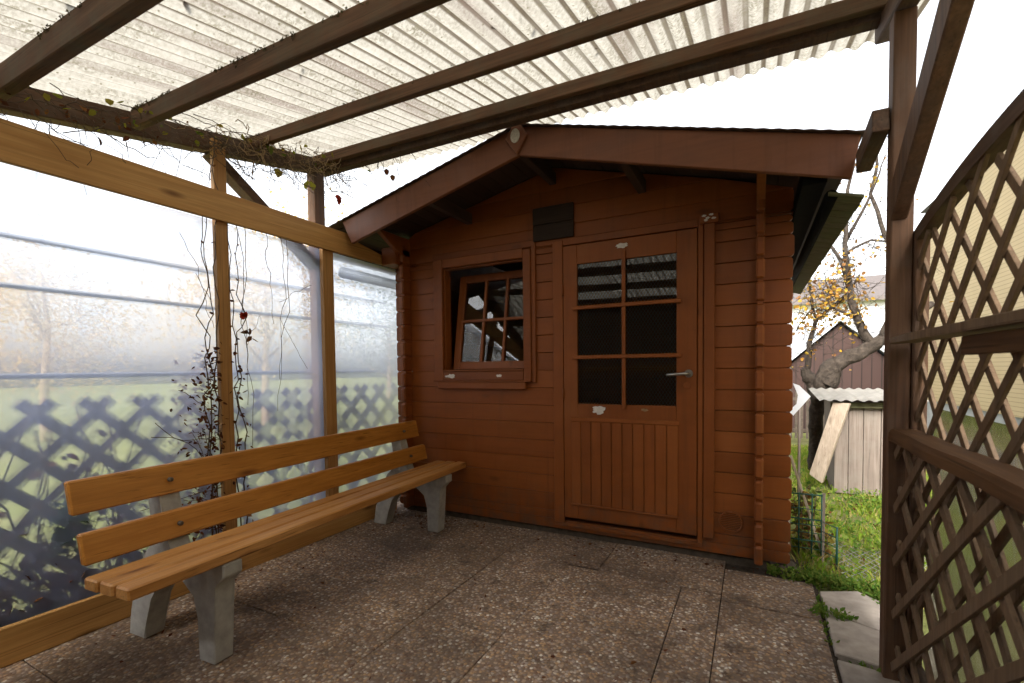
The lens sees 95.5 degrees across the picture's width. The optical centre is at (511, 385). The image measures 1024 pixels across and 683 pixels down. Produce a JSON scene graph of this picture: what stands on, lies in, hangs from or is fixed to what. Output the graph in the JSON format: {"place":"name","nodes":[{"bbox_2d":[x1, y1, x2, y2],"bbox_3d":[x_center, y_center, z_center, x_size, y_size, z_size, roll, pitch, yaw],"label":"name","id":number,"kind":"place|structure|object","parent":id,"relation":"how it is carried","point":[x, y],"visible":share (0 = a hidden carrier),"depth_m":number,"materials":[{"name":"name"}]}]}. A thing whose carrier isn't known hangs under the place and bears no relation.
{"place":"outdoors","nodes":[
{"label":"outdoors","id":0,"kind":"place"},
{"bbox_2d":[0,501,841,682],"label":"patio","id":1,"kind":"structure","parent":0,"point":[380,611],"depth_m":2.21,"materials":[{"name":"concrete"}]},
{"bbox_2d":[0,118,412,668],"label":"screen wall","id":2,"kind":"structure","parent":1,"relation":"on","point":[102,332],"depth_m":2.39,"materials":[{"name":"plastic"}]},
{"bbox_2d":[141,150,310,541],"bbox_3d":[-1.690,-0.225,2.805,0.229,2.248,1.063,0,2,27],"label":"creeper vine","id":3,"kind":"object","parent":2,"relation":"attached to","point":[243,316],"visible":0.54,"depth_m":2.67,"materials":[{"name":"brown plant"}]},
{"bbox_2d":[64,420,465,664],"bbox_3d":[-1.131,0.721,2.738,0.674,0.795,2.298,0,2,24],"label":"park bench","id":4,"kind":"object","parent":1,"relation":"on","point":[207,570],"visible":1,"depth_m":2.10,"materials":[{"name":"brown wood"}]},
{"bbox_2d":[0,0,974,681],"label":"pergola","id":5,"kind":"object","parent":1,"relation":"on","point":[360,84],"visible":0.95,"depth_m":1.95,"materials":[{"name":"brown wood"}]},
{"bbox_2d":[0,83,430,217],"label":"vine tangle","id":6,"kind":"object","parent":5,"relation":"attached to","point":[270,148],"visible":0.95,"depth_m":2.64,"materials":[{"name":"plant"}]},
{"bbox_2d":[888,429,1023,682],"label":"lattice railing","id":7,"kind":"object","parent":5,"relation":"attached to","point":[1001,483],"visible":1,"depth_m":1.21,"materials":[{"name":"brown wood"}]},
{"bbox_2d":[906,89,1023,682],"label":"lattice screen","id":8,"kind":"object","parent":5,"relation":"attached to","point":[980,433],"visible":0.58,"depth_m":1.31,"materials":[{"name":"brown wood"}]},
{"bbox_2d":[890,308,1023,354],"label":"wooden rail","id":9,"kind":"object","parent":8,"relation":"attached to","point":[1003,332],"depth_m":1.02,"materials":[{"name":"brown wood"}]},
{"bbox_2d":[0,0,1023,279],"label":"sky","id":10,"kind":"structure","parent":0,"point":[836,91],"materials":[{"name":"white"}]},
{"bbox_2d":[820,591,899,682],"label":"path","id":11,"kind":"structure","parent":0,"point":[858,642],"depth_m":2.06,"materials":[{"name":"concrete"}]},
{"bbox_2d":[789,433,931,669],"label":"ground","id":12,"kind":"structure","parent":0,"point":[804,440],"depth_m":3.43,"materials":[{"name":"green plant"}]},
{"bbox_2d":[9,521,198,614],"bbox_3d":[-2.141,0.624,2.154,0.231,1.152,2.352,0,2,27],"label":"ivy bush","id":13,"kind":"object","parent":12,"relation":"on","point":[28,577],"visible":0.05,"depth_m":2.05,"materials":[{"name":"green plant"}]},
{"bbox_2d":[243,177,344,245],"bbox_3d":[-4.910,-1.615,9.680,4.912,5.174,5.598,0,2,27],"label":"garden tree","id":14,"kind":"object","parent":12,"relation":"on","point":[292,209],"visible":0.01,"depth_m":9.27,"materials":[{"name":"plant"}]},
{"bbox_2d":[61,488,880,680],"bbox_3d":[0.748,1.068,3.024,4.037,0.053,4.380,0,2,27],"label":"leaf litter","id":15,"kind":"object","parent":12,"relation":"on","point":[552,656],"visible":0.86,"depth_m":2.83,"materials":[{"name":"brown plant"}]},
{"bbox_2d":[329,123,864,576],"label":"garden shed","id":16,"kind":"structure","parent":12,"relation":"on","point":[595,334],"depth_m":3.10,"materials":[{"name":"brown paint"}]},
{"bbox_2d":[432,240,536,388],"bbox_3d":[-0.189,-0.512,3.643,0.908,1.075,0.249,0,2,27],"label":"window","id":17,"kind":"structure","parent":16,"relation":"in","point":[502,374],"depth_m":3.61,"materials":[{"name":"brown paint"}]},
{"bbox_2d":[552,212,718,546],"bbox_3d":[0.759,-0.011,3.031,1.070,2.035,0.106,0,2,27],"label":"door","id":18,"kind":"structure","parent":16,"relation":"in","point":[621,464],"depth_m":3.02,"materials":[{"name":"brown paint"}]},
{"bbox_2d":[790,383,810,495],"bbox_3d":[2.654,0.517,4.294,0.170,1.070,0.022,0,2,27],"label":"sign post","id":19,"kind":"object","parent":12,"relation":"on","point":[804,396],"visible":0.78,"depth_m":4.28,"materials":[{"name":"white"}]},
{"bbox_2d":[790,455,819,549],"bbox_3d":[1.885,0.766,2.976,0.194,0.623,0.012,0,2,27],"label":"wooden stake","id":20,"kind":"object","parent":12,"relation":"on","point":[803,496],"visible":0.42,"depth_m":2.98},
{"bbox_2d":[790,391,823,438],"bbox_3d":[4.156,0.466,7.586,1.610,0.750,0.050,0,2,27],"label":"paling fence","id":21,"kind":"object","parent":12,"relation":"on","point":[795,429],"visible":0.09,"depth_m":7.34,"materials":[{"name":"wood"}]},
{"bbox_2d":[790,487,834,557],"bbox_3d":[1.943,0.888,3.029,0.280,0.433,0.248,0,2,27],"label":"garden plant","id":22,"kind":"object","parent":12,"relation":"on","point":[828,538],"visible":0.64,"depth_m":3.00,"materials":[{"name":"green plant"}]},
{"bbox_2d":[790,492,837,571],"bbox_3d":[1.878,0.894,2.897,0.079,0.430,0.278,-2,3,-41],"label":"wire fence","id":23,"kind":"object","parent":12,"relation":"on","point":[812,533],"visible":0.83,"depth_m":2.91,"materials":[{"name":"metal"}]},
{"bbox_2d":[822,493,825,562],"bbox_3d":[1.950,0.898,2.914,0.021,0.440,0.024,0,2,27],"label":"wooden stake","id":24,"kind":"object","parent":12,"relation":"on","point":[823,519],"visible":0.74,"depth_m":2.90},
{"bbox_2d":[790,318,883,432],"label":"barn","id":25,"kind":"structure","parent":12,"relation":"on","point":[866,372],"depth_m":8.22,"materials":[{"name":"brown painted wood boards"},{"name":"dark roofing"}]},
{"bbox_2d":[789,274,884,349],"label":"white house","id":26,"kind":"structure","parent":12,"relation":"on","point":[876,311],"depth_m":18.28,"materials":[{"name":"tile"}]},
{"bbox_2d":[791,326,809,349],"bbox_3d":[11.424,-1.771,18.774,1.000,1.180,0.048,0,2,27],"label":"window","id":27,"kind":"structure","parent":26,"relation":"in","point":[797,338],"depth_m":18.72,"materials":[{"name":"white"}]},
{"bbox_2d":[852,323,881,337],"bbox_3d":[13.466,-1.757,17.716,1.000,1.180,0.048,0,2,27],"label":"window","id":28,"kind":"structure","parent":26,"relation":"in","point":[874,327],"depth_m":17.58,"materials":[{"name":"white"}]},
{"bbox_2d":[766,468,926,671],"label":"weeds","id":29,"kind":"object","parent":12,"relation":"on","point":[808,576],"visible":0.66,"depth_m":2.62,"materials":[{"name":"green plant"}]},
{"bbox_2d":[809,388,928,495],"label":"shed","id":30,"kind":"structure","parent":12,"relation":"on","point":[856,456],"depth_m":4.38,"materials":[{"name":"beige wood"}]},
{"bbox_2d":[809,403,850,482],"bbox_3d":[2.983,0.540,4.366,0.310,0.749,0.114,0,2,22],"label":"leaning board","id":31,"kind":"object","parent":30,"relation":"attached to","point":[837,416],"visible":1,"depth_m":4.35,"materials":[{"name":"beige wood"}]},
{"bbox_2d":[790,136,962,470],"bbox_3d":[3.760,-0.930,5.126,1.921,3.921,1.426,0,2,27],"label":"apple tree","id":32,"kind":"object","parent":12,"relation":"on","point":[827,375],"visible":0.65,"depth_m":5.18,"materials":[{"name":"grey plant"}]},
{"bbox_2d":[832,542,926,581],"bbox_3d":[2.281,1.057,2.692,0.667,0.114,0.502,0,2,27],"label":"strip","id":33,"kind":"object","parent":12,"relation":"on","point":[859,561],"visible":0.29,"depth_m":2.83,"materials":[{"name":"plant"}]},
{"bbox_2d":[919,132,1023,427],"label":"cream house","id":34,"kind":"structure","parent":12,"relation":"on","point":[1001,287],"depth_m":5.28,"materials":[{"name":"cream painted wood siding"},{"name":"dark roof tile"}]}
]}

